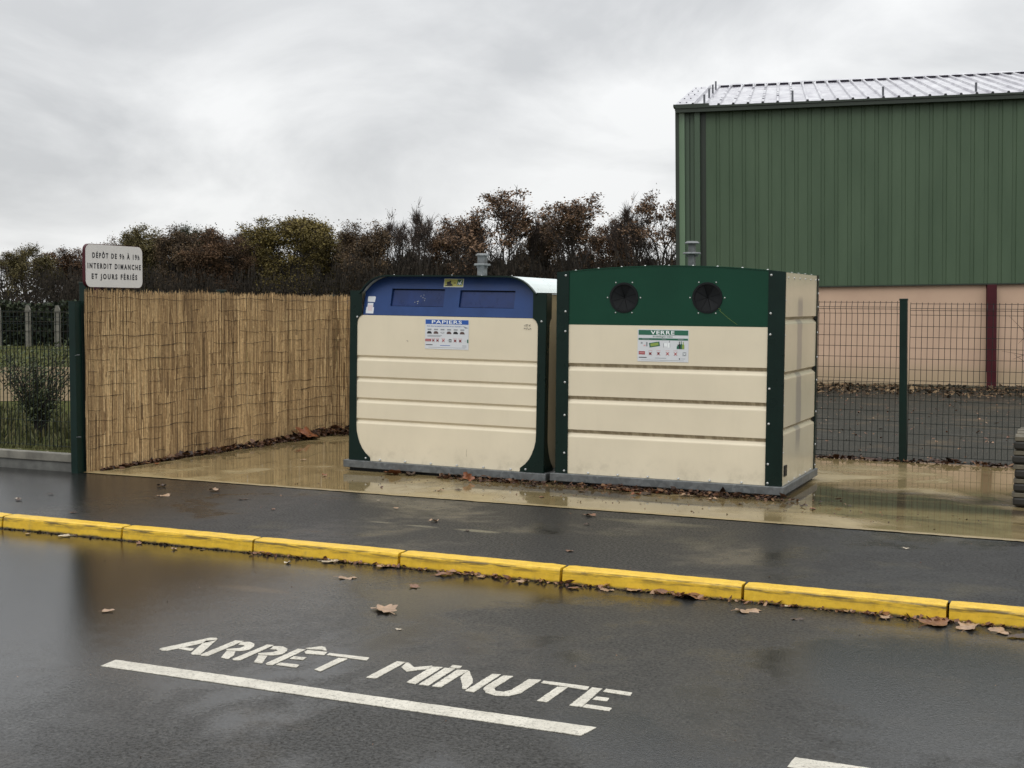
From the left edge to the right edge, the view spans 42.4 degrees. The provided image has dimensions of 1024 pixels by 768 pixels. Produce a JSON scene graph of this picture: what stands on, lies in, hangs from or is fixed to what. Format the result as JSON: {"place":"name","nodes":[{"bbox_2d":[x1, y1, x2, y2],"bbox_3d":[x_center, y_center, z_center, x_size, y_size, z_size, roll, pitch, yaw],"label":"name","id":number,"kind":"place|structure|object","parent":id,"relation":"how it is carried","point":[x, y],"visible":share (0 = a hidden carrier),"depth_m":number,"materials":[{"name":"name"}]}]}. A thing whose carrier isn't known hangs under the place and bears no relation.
{"place":"outdoors","nodes":[
{"label":"outdoors","id":0,"kind":"place"},
{"bbox_2d":[0,367,250,408],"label":"path","id":1,"kind":"structure","parent":0,"point":[9,394],"depth_m":22.11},
{"bbox_2d":[0,329,336,463],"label":"lawn","id":2,"kind":"structure","parent":0,"point":[66,403],"depth_m":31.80,"materials":[{"name":"green plant"}]},
{"bbox_2d":[0,308,1,346],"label":"concrete post","id":3,"kind":"object","parent":2,"relation":"on","point":[0,331],"visible":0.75,"depth_m":41.76,"materials":[{"name":"grey concrete"}]},
{"bbox_2d":[25,305,31,346],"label":"concrete post","id":4,"kind":"object","parent":2,"relation":"on","point":[27,309],"visible":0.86,"depth_m":41.72,"materials":[{"name":"grey concrete"}]},
{"bbox_2d":[0,312,155,322],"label":"fence wires","id":5,"kind":"object","parent":4,"relation":"attached to","point":[33,321],"depth_m":41.68,"materials":[{"name":"green metal"}]},
{"bbox_2d":[0,241,66,301],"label":"tree","id":6,"kind":"object","parent":2,"relation":"on","point":[17,261],"visible":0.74,"depth_m":158.66,"materials":[{"name":"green plant"}]},
{"bbox_2d":[0,337,69,433],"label":"shrub","id":7,"kind":"object","parent":2,"relation":"on","point":[30,404],"visible":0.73,"depth_m":14.12,"materials":[{"name":"green plant"}]},
{"bbox_2d":[0,448,70,471],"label":"wall","id":8,"kind":"structure","parent":2,"relation":"on","point":[36,460],"depth_m":11.30,"materials":[{"name":"concrete"}]},
{"bbox_2d":[0,310,68,447],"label":"bar fence","id":9,"kind":"object","parent":8,"relation":"on","point":[44,349],"visible":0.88,"depth_m":11.30,"materials":[{"name":"green metal"}]},
{"bbox_2d":[30,244,82,295],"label":"tree","id":10,"kind":"object","parent":2,"relation":"on","point":[65,258],"visible":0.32,"depth_m":164.12,"materials":[{"name":"brown plant"}]},
{"bbox_2d":[54,305,60,346],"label":"concrete post","id":11,"kind":"object","parent":2,"relation":"on","point":[57,309],"visible":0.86,"depth_m":41.72,"materials":[{"name":"grey concrete"}]},
{"bbox_2d":[0,432,126,454],"bbox_3d":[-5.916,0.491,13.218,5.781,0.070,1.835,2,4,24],"label":"grass","id":12,"kind":"structure","parent":2,"relation":"on","point":[68,449],"depth_m":12.24,"materials":[{"name":"green plant"}]},
{"bbox_2d":[82,244,142,427],"bbox_3d":[-3.463,-0.236,11.385,0.124,1.912,0.720,2,4,24],"label":"notice sign","id":13,"kind":"object","parent":2,"relation":"on","point":[110,266],"visible":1,"depth_m":11.27,"materials":[{"name":"white painted metal"},{"name":"black ink"},{"name":"dark green steel"}]},
{"bbox_2d":[0,299,246,345],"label":"hedge","id":14,"kind":"object","parent":2,"relation":"on","point":[6,307],"visible":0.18,"depth_m":43.06,"materials":[{"name":"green plant"}]},
{"bbox_2d":[105,235,147,289],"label":"tree","id":15,"kind":"object","parent":2,"relation":"on","point":[114,244],"visible":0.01,"depth_m":157.67,"materials":[{"name":"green plant"}]},
{"bbox_2d":[112,222,171,292],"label":"tree","id":16,"kind":"object","parent":2,"relation":"on","point":[136,238],"visible":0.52,"depth_m":152.21,"materials":[{"name":"green plant"}]},
{"bbox_2d":[148,222,204,294],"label":"tree","id":17,"kind":"object","parent":2,"relation":"on","point":[174,243],"visible":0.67,"depth_m":148.61,"materials":[{"name":"brown plant"}]},
{"bbox_2d":[169,224,219,290],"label":"tree","id":18,"kind":"object","parent":2,"relation":"on","point":[188,230],"visible":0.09,"depth_m":156.06,"materials":[{"name":"brown plant"}]},
{"bbox_2d":[177,223,263,294],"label":"tree","id":19,"kind":"object","parent":2,"relation":"on","point":[211,250],"visible":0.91,"depth_m":148.00,"materials":[{"name":"brown plant"}]},
{"bbox_2d":[216,290,225,328],"bbox_3d":[-2.828,-0.089,12.863,0.081,1.651,0.066,2,4,24],"label":"fence post","id":20,"kind":"object","parent":2,"relation":"on","point":[221,291],"visible":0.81,"depth_m":12.79,"materials":[{"name":"metal"}]},
{"bbox_2d":[92,289,221,435],"bbox_3d":[-3.170,-0.090,11.996,0.033,1.512,1.812,2,4,24],"label":"wire fence panel","id":21,"kind":"object","parent":20,"relation":"attached to","point":[142,291],"visible":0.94,"depth_m":11.73,"materials":[{"name":"green metal"}]},
{"bbox_2d":[232,295,329,412],"bbox_3d":[-2.381,-0.178,13.766,0.032,1.487,1.932,2,4,24],"label":"wire fence panel","id":22,"kind":"object","parent":20,"relation":"attached to","point":[235,350],"visible":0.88,"depth_m":13.11,"materials":[{"name":"metal"}]},
{"bbox_2d":[215,224,245,291],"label":"tree","id":23,"kind":"object","parent":2,"relation":"on","point":[233,243],"visible":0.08,"depth_m":158.43,"materials":[{"name":"brown plant"}]},
{"bbox_2d":[228,226,280,295],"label":"tree","id":24,"kind":"object","parent":2,"relation":"on","point":[247,253],"visible":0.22,"depth_m":153.89,"materials":[{"name":"brown plant"}]},
{"bbox_2d":[231,210,344,295],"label":"tree","id":25,"kind":"object","parent":2,"relation":"on","point":[305,236],"visible":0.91,"depth_m":147.63,"materials":[{"name":"green plant"}]},
{"bbox_2d":[299,235,352,294],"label":"tree","id":26,"kind":"object","parent":2,"relation":"on","point":[323,252],"visible":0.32,"depth_m":154.49,"materials":[{"name":"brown plant"}]},
{"bbox_2d":[0,238,675,311],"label":"woodland","id":27,"kind":"object","parent":2,"relation":"on","point":[410,265],"visible":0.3,"depth_m":142.84,"materials":[{"name":"green plant"}]},
{"bbox_2d":[330,219,398,289],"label":"tree","id":28,"kind":"object","parent":2,"relation":"on","point":[367,243],"visible":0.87,"depth_m":148.61,"materials":[{"name":"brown plant"}]},
{"bbox_2d":[379,209,419,274],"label":"tree","id":29,"kind":"object","parent":2,"relation":"on","point":[399,234],"visible":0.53,"depth_m":156.03,"materials":[{"name":"brown plant"}]},
{"bbox_2d":[402,200,438,273],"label":"tree","id":30,"kind":"object","parent":2,"relation":"on","point":[421,232],"visible":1,"depth_m":148.75,"materials":[{"name":"brown plant"}]},
{"bbox_2d":[420,216,456,263],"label":"tree","id":31,"kind":"object","parent":2,"relation":"on","point":[435,233],"visible":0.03,"depth_m":164.31,"materials":[{"name":"brown plant"}]},
{"bbox_2d":[427,213,490,274],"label":"tree","id":32,"kind":"object","parent":2,"relation":"on","point":[437,246],"visible":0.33,"depth_m":157.02,"materials":[{"name":"brown plant"}]},
{"bbox_2d":[434,184,541,275],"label":"tree","id":33,"kind":"object","parent":2,"relation":"on","point":[519,224],"visible":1,"depth_m":145.60,"materials":[{"name":"brown plant"}]},
{"bbox_2d":[524,206,547,277],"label":"tree","id":34,"kind":"object","parent":2,"relation":"on","point":[533,241],"visible":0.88,"depth_m":148.75,"materials":[{"name":"brown plant"}]},
{"bbox_2d":[516,216,565,278],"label":"tree","id":35,"kind":"object","parent":2,"relation":"on","point":[548,256],"visible":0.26,"depth_m":154.61,"materials":[{"name":"brown plant"}]},
{"bbox_2d":[531,192,610,270],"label":"tree","id":36,"kind":"object","parent":2,"relation":"on","point":[573,217],"visible":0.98,"depth_m":141.84,"materials":[{"name":"brown plant"}]},
{"bbox_2d":[576,212,635,268],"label":"tree","id":37,"kind":"object","parent":2,"relation":"on","point":[602,248],"visible":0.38,"depth_m":156.93,"materials":[{"name":"brown plant"}]},
{"bbox_2d":[602,193,647,266],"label":"tree","id":38,"kind":"object","parent":2,"relation":"on","point":[625,214],"visible":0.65,"depth_m":151.09,"materials":[{"name":"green plant"}]},
{"bbox_2d":[628,216,658,265],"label":"tree","id":39,"kind":"object","parent":2,"relation":"on","point":[648,246],"visible":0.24,"depth_m":158.43,"materials":[{"name":"brown plant"}]},
{"bbox_2d":[617,183,675,265],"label":"tree","id":40,"kind":"object","parent":2,"relation":"on","point":[645,208],"visible":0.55,"depth_m":144.48,"materials":[{"name":"brown plant"}]},
{"bbox_2d":[661,223,675,264],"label":"tree","id":41,"kind":"object","parent":2,"relation":"on","point":[673,241],"visible":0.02,"depth_m":155.27,"materials":[{"name":"brown plant"}]},
{"bbox_2d":[0,303,1022,618],"bbox_3d":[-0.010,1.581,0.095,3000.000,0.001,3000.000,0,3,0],"label":"ground","id":42,"kind":"structure","parent":0,"point":[604,511],"depth_m":10.13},
{"bbox_2d":[0,258,13,298],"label":"tree","id":43,"kind":"object","parent":42,"relation":"on","point":[2,270],"visible":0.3,"depth_m":183.81,"materials":[{"name":"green plant"}]},
{"bbox_2d":[86,433,1023,541],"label":"concrete slab","id":44,"kind":"structure","parent":42,"relation":"on","point":[932,495],"depth_m":10.19,"materials":[{"name":"beige concrete"}]},
{"bbox_2d":[79,282,93,473],"bbox_3d":[-3.580,-0.010,11.120,0.077,1.691,0.076,2,4,24],"label":"fence post","id":45,"kind":"object","parent":44,"relation":"on","point":[82,288],"visible":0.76,"depth_m":11.07,"materials":[{"name":"green metal"}]},
{"bbox_2d":[84,288,349,471],"bbox_3d":[-2.517,-0.156,13.034,1.575,1.567,4.244,4,5,47],"label":"reed screen","id":46,"kind":"object","parent":44,"relation":"on","point":[285,358],"visible":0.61,"depth_m":12.52,"materials":[{"name":"wicker"}]},
{"bbox_2d":[100,425,348,470],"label":"leaf litter","id":47,"kind":"object","parent":44,"relation":"on","point":[322,431],"visible":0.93,"depth_m":12.90,"materials":[{"name":"brown plant"}]},
{"bbox_2d":[293,426,319,437],"bbox_3d":[-2.144,0.508,13.809,0.234,0.066,0.402,37,11,32],"label":"fallen leaf","id":48,"kind":"object","parent":47,"relation":"on","point":[306,431],"visible":1,"depth_m":13.83,"materials":[{"name":"brown plant"}]},
{"bbox_2d":[338,425,348,433],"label":"leaf litter","id":49,"kind":"object","parent":44,"relation":"on","point":[341,430],"visible":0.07,"depth_m":14.44,"materials":[{"name":"brown plant"}]},
{"bbox_2d":[383,469,400,473],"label":"fallen leaf","id":50,"kind":"object","parent":44,"relation":"on","point":[394,471],"visible":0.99,"depth_m":11.03,"materials":[{"name":"brown plant"}]},
{"bbox_2d":[343,253,556,481],"bbox_3d":[-0.313,-0.196,11.482,1.873,1.880,1.300,2,4,24],"label":"paper container","id":51,"kind":"object","parent":44,"relation":"on","point":[452,375],"visible":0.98,"depth_m":10.91,"materials":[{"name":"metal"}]},
{"bbox_2d":[459,472,474,480],"bbox_3d":[-0.361,0.745,10.604,0.130,0.075,0.030,18,-31,-23],"label":"fallen leaf","id":52,"kind":"object","parent":44,"relation":"on","point":[469,476],"visible":1,"depth_m":10.61,"materials":[{"name":"brown plant"}]},
{"bbox_2d":[294,476,980,522],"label":"leaf litter","id":53,"kind":"object","parent":44,"relation":"on","point":[640,503],"visible":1,"depth_m":9.70,"materials":[{"name":"brown plant"}]},
{"bbox_2d":[436,473,850,505],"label":"leaf litter","id":54,"kind":"object","parent":44,"relation":"on","point":[721,492],"visible":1,"depth_m":10.14,"materials":[{"name":"brown plant"}]},
{"bbox_2d":[550,241,818,498],"bbox_3d":[1.423,-0.180,10.677,1.870,1.947,1.298,2,4,24],"label":"glass container","id":55,"kind":"object","parent":44,"relation":"on","point":[691,375],"visible":0.99,"depth_m":10.12,"materials":[{"name":"metal"}]},
{"bbox_2d":[899,299,907,461],"bbox_3d":[3.612,0.016,12.193,0.074,1.606,0.061,1,3,24],"label":"fence post","id":56,"kind":"object","parent":44,"relation":"on","point":[903,349],"visible":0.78,"depth_m":12.16,"materials":[{"name":"green metal"}]},
{"bbox_2d":[815,301,899,458],"bbox_3d":[2.469,-0.069,12.696,2.457,1.463,0.033,2,4,24],"label":"wire fence panel","id":57,"kind":"object","parent":56,"relation":"attached to","point":[867,367],"visible":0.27,"depth_m":12.36,"materials":[{"name":"green metal"}]},
{"bbox_2d":[906,303,1023,465],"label":"wire fence panel","id":58,"kind":"object","parent":56,"relation":"attached to","point":[973,371],"visible":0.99,"depth_m":11.98,"materials":[{"name":"metal"}]},
{"bbox_2d":[815,452,1013,467],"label":"leaf litter","id":59,"kind":"object","parent":44,"relation":"on","point":[935,460],"visible":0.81,"depth_m":12.11,"materials":[{"name":"brown plant"}]},
{"bbox_2d":[1012,491,1023,505],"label":"pallet","id":60,"kind":"object","parent":44,"relation":"on","point":[1018,499],"visible":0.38,"depth_m":9.44,"materials":[{"name":"grey wood"}]},
{"bbox_2d":[1013,477,1023,491],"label":"pallet","id":61,"kind":"object","parent":60,"relation":"on","point":[1018,485],"visible":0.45,"depth_m":9.43,"materials":[{"name":"grey wood"}]},
{"bbox_2d":[1013,464,1023,477],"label":"pallet","id":62,"kind":"object","parent":61,"relation":"on","point":[1019,471],"visible":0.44,"depth_m":9.41,"materials":[{"name":"grey wood"}]},
{"bbox_2d":[1012,449,1023,463],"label":"pallet","id":63,"kind":"object","parent":62,"relation":"on","point":[1018,457],"visible":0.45,"depth_m":9.42,"materials":[{"name":"grey wood"}]},
{"bbox_2d":[1014,427,1023,449],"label":"pallet","id":64,"kind":"object","parent":63,"relation":"on","point":[1019,441],"visible":1,"depth_m":9.41,"materials":[{"name":"grey wood"}]},
{"bbox_2d":[0,528,1023,767],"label":"road","id":65,"kind":"structure","parent":0,"point":[773,686],"depth_m":5.42,"materials":[{"name":"grey asphalt"}]},
{"bbox_2d":[0,512,11,527],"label":"kerbstone","id":66,"kind":"object","parent":65,"relation":"on","point":[2,515],"visible":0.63,"depth_m":8.80,"materials":[{"name":"yellow paint"}]},
{"bbox_2d":[3,514,130,539],"bbox_3d":[-2.914,0.948,8.617,0.983,0.120,0.112,2,4,24],"label":"kerbstone","id":67,"kind":"object","parent":65,"relation":"on","point":[106,530],"visible":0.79,"depth_m":8.57,"materials":[{"name":"yellow paint"}]},
{"bbox_2d":[122,525,260,552],"bbox_3d":[-2.001,0.978,8.211,0.982,0.120,0.112,2,4,24],"label":"kerbstone","id":68,"kind":"object","parent":65,"relation":"on","point":[206,539],"visible":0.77,"depth_m":8.16,"materials":[{"name":"yellow paint"}]},
{"bbox_2d":[318,558,337,561],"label":"fallen leaf","id":69,"kind":"object","parent":65,"relation":"on","point":[328,560],"visible":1,"depth_m":7.72,"materials":[{"name":"beige plant"}]},
{"bbox_2d":[254,537,405,565],"bbox_3d":[-1.089,1.008,7.806,0.985,0.120,0.112,2,4,24],"label":"kerbstone","id":70,"kind":"object","parent":65,"relation":"on","point":[332,551],"visible":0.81,"depth_m":7.76,"materials":[{"name":"yellow paint"}]},
{"bbox_2d":[333,576,356,579],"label":"fallen leaf","id":71,"kind":"object","parent":65,"relation":"on","point":[349,578],"visible":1,"depth_m":7.25,"materials":[{"name":"beige plant"}]},
{"bbox_2d":[101,660,595,735],"bbox_3d":[-0.704,1.196,5.088,2.144,0.002,0.108,2,4,23],"label":"painted line","id":72,"kind":"object","parent":65,"relation":"on","point":[516,721],"visible":1,"depth_m":5.02,"materials":[{"name":"white paint"}]},
{"bbox_2d":[371,604,397,613],"bbox_3d":[-0.614,1.102,6.481,0.122,0.019,0.210,-5,5,-29],"label":"fallen leaf","id":73,"kind":"object","parent":65,"relation":"on","point":[389,608],"visible":1,"depth_m":6.49,"materials":[{"name":"beige plant"}]},
{"bbox_2d":[159,638,631,710],"bbox_3d":[-0.517,1.174,5.465,2.080,0.002,0.355,2,4,24],"label":"painted lettering","id":74,"kind":"object","parent":65,"relation":"on","point":[467,682],"visible":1,"depth_m":5.41,"materials":[{"name":"white paint"}]},
{"bbox_2d":[408,584,419,587],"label":"fallen leaf","id":75,"kind":"object","parent":65,"relation":"on","point":[414,585],"visible":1,"depth_m":7.04,"materials":[{"name":"brown plant"}]},
{"bbox_2d":[429,572,452,575],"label":"fallen leaf","id":76,"kind":"object","parent":65,"relation":"on","point":[445,573],"visible":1,"depth_m":7.36,"materials":[{"name":"brown plant"}]},
{"bbox_2d":[400,551,565,581],"bbox_3d":[-0.174,1.038,7.399,0.982,0.120,0.112,2,4,24],"label":"kerbstone","id":77,"kind":"object","parent":65,"relation":"on","point":[533,571],"visible":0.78,"depth_m":7.36,"materials":[{"name":"yellow paint"}]},
{"bbox_2d":[3,480,981,744],"bbox_3d":[-1.821,1.085,6.149,8.985,0.088,7.439,2,4,24],"label":"grit","id":78,"kind":"object","parent":65,"relation":"on","point":[291,586],"visible":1,"depth_m":7.41,"materials":[{"name":"grey stone"}]},
{"bbox_2d":[1,528,1021,629],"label":"gutter debris","id":79,"kind":"object","parent":65,"relation":"on","point":[726,599],"visible":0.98,"depth_m":7.46,"materials":[{"name":"brown plant"}]},
{"bbox_2d":[249,551,1023,628],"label":"gutter debris","id":80,"kind":"object","parent":65,"relation":"on","point":[663,591],"visible":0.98,"depth_m":6.90,"materials":[{"name":"brown plant"}]},
{"bbox_2d":[562,566,745,600],"bbox_3d":[0.739,1.069,6.994,0.983,0.120,0.112,2,4,24],"label":"kerbstone","id":81,"kind":"object","parent":65,"relation":"on","point":[713,588],"visible":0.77,"depth_m":6.95,"materials":[{"name":"yellow paint"}]},
{"bbox_2d":[668,591,707,599],"bbox_3d":[0.907,1.085,6.835,0.177,0.034,0.188,-1,4,-18],"label":"fallen leaf","id":82,"kind":"object","parent":65,"relation":"on","point":[695,596],"visible":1,"depth_m":6.82,"materials":[{"name":"brown plant"}]},
{"bbox_2d":[731,608,760,612],"bbox_3d":[1.156,1.121,6.512,0.172,0.020,0.103,3,5,-20],"label":"fallen leaf","id":83,"kind":"object","parent":65,"relation":"on","point":[756,610],"visible":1,"depth_m":6.52,"materials":[{"name":"beige plant"}]},
{"bbox_2d":[787,757,866,767],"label":"painted line","id":84,"kind":"object","parent":65,"relation":"on","point":[796,762],"visible":1,"depth_m":4.34,"materials":[{"name":"white paint"}]},
{"bbox_2d":[744,582,947,618],"bbox_3d":[1.653,1.099,6.588,0.984,0.120,0.112,2,4,24],"label":"kerbstone","id":85,"kind":"object","parent":65,"relation":"on","point":[893,605],"visible":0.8,"depth_m":6.55,"materials":[{"name":"yellow paint"}]},
{"bbox_2d":[917,616,949,627],"bbox_3d":[2.002,1.133,6.279,0.227,0.017,0.139,-5,9,-37],"label":"fallen leaf","id":86,"kind":"object","parent":65,"relation":"on","point":[940,622],"visible":1,"depth_m":6.30,"materials":[{"name":"brown plant"}]},
{"bbox_2d":[956,621,978,630],"bbox_3d":[2.136,1.136,6.197,0.106,0.030,0.181,-1,6,32],"label":"fallen leaf","id":87,"kind":"object","parent":65,"relation":"on","point":[967,626],"visible":1,"depth_m":6.21,"materials":[{"name":"beige plant"}]},
{"bbox_2d":[949,601,1023,628],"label":"kerbstone","id":88,"kind":"object","parent":65,"relation":"on","point":[984,613],"visible":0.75,"depth_m":6.28,"materials":[{"name":"yellow paint"}]},
{"bbox_2d":[988,625,1008,633],"bbox_3d":[2.263,1.150,6.161,0.097,0.019,0.162,-4,5,-7],"label":"fallen leaf","id":89,"kind":"object","parent":65,"relation":"on","point":[1000,630],"visible":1,"depth_m":6.17,"materials":[{"name":"beige plant"}]},
{"bbox_2d":[1007,633,1023,637],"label":"fallen leaf","id":90,"kind":"object","parent":65,"relation":"on","point":[1021,635],"visible":1,"depth_m":6.05,"materials":[{"name":"brown plant"}]},
{"bbox_2d":[0,467,1023,606],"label":"pavement","id":91,"kind":"structure","parent":0,"point":[949,569],"depth_m":8.25,"materials":[{"name":"grey asphalt"}]},
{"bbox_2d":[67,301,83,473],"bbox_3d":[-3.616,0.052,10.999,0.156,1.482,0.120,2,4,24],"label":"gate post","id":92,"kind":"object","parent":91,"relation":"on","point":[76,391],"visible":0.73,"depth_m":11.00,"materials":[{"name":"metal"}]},
{"bbox_2d":[0,0,1023,302],"label":"sky","id":93,"kind":"structure","parent":0,"point":[115,115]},
{"bbox_2d":[815,387,1023,466],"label":"yard","id":94,"kind":"structure","parent":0,"point":[999,433],"depth_m":16.09,"materials":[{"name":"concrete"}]},
{"bbox_2d":[673,70,1023,389],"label":"sports hall","id":95,"kind":"structure","parent":94,"relation":"on","point":[858,191],"depth_m":23.52,"materials":[{"name":"metal"}]},
{"bbox_2d":[817,393,1020,457],"bbox_3d":[5.244,0.416,17.303,7.516,0.045,9.503,0,3,0],"label":"yard grit","id":96,"kind":"object","parent":94,"relation":"on","point":[918,418],"visible":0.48,"depth_m":16.87,"materials":[{"name":"grey gravel"}]},
{"bbox_2d":[818,382,1023,397],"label":"leaf litter","id":97,"kind":"object","parent":94,"relation":"on","point":[968,393],"visible":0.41,"depth_m":22.16,"materials":[{"name":"brown plant"}]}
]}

